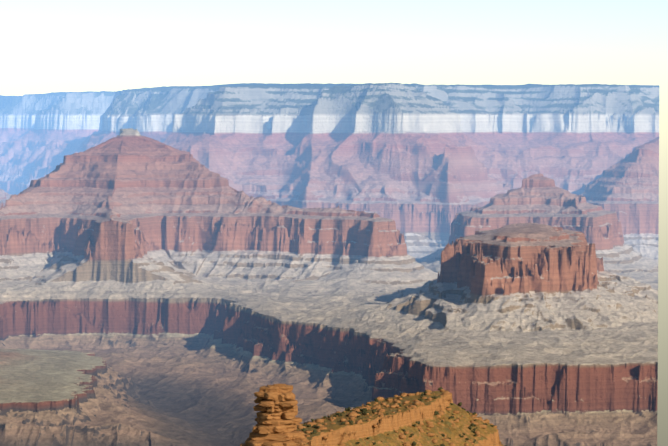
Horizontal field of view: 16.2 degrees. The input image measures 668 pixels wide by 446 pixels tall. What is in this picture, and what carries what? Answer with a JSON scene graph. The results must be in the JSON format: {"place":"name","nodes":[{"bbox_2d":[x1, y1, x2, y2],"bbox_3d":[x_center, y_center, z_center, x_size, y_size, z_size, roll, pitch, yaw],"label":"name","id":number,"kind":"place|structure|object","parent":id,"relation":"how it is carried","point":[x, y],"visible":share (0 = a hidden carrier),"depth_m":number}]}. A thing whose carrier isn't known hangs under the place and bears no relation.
{"place":"outdoors","nodes":[
{"label":"outdoors","id":0,"kind":"place"},
{"bbox_2d":[0,83,658,445],"bbox_3d":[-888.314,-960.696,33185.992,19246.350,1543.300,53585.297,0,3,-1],"label":"canyon terrain","id":1,"kind":"structure","parent":0,"point":[190,265],"depth_m":10982.61},
{"bbox_2d":[0,0,667,445],"label":"sky","id":2,"kind":"structure","parent":0,"point":[47,46]},
{"bbox_2d":[296,390,503,445],"bbox_3d":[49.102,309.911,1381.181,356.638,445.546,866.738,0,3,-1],"label":"terrain","id":3,"kind":"structure","parent":0,"point":[390,423],"depth_m":1194.29},
{"bbox_2d":[240,384,306,445],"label":"pillar rock","id":4,"kind":"object","parent":3,"relation":"on","point":[276,419],"visible":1,"depth_m":1047.17},
{"bbox_2d":[296,389,496,445],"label":"shrubs","id":5,"kind":"object","parent":3,"relation":"on","point":[353,414],"visible":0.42,"depth_m":1207.87},
{"bbox_2d":[301,387,506,445],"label":"shrubs","id":6,"kind":"object","parent":3,"relation":"on","point":[364,411],"visible":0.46,"depth_m":1198.60}
]}

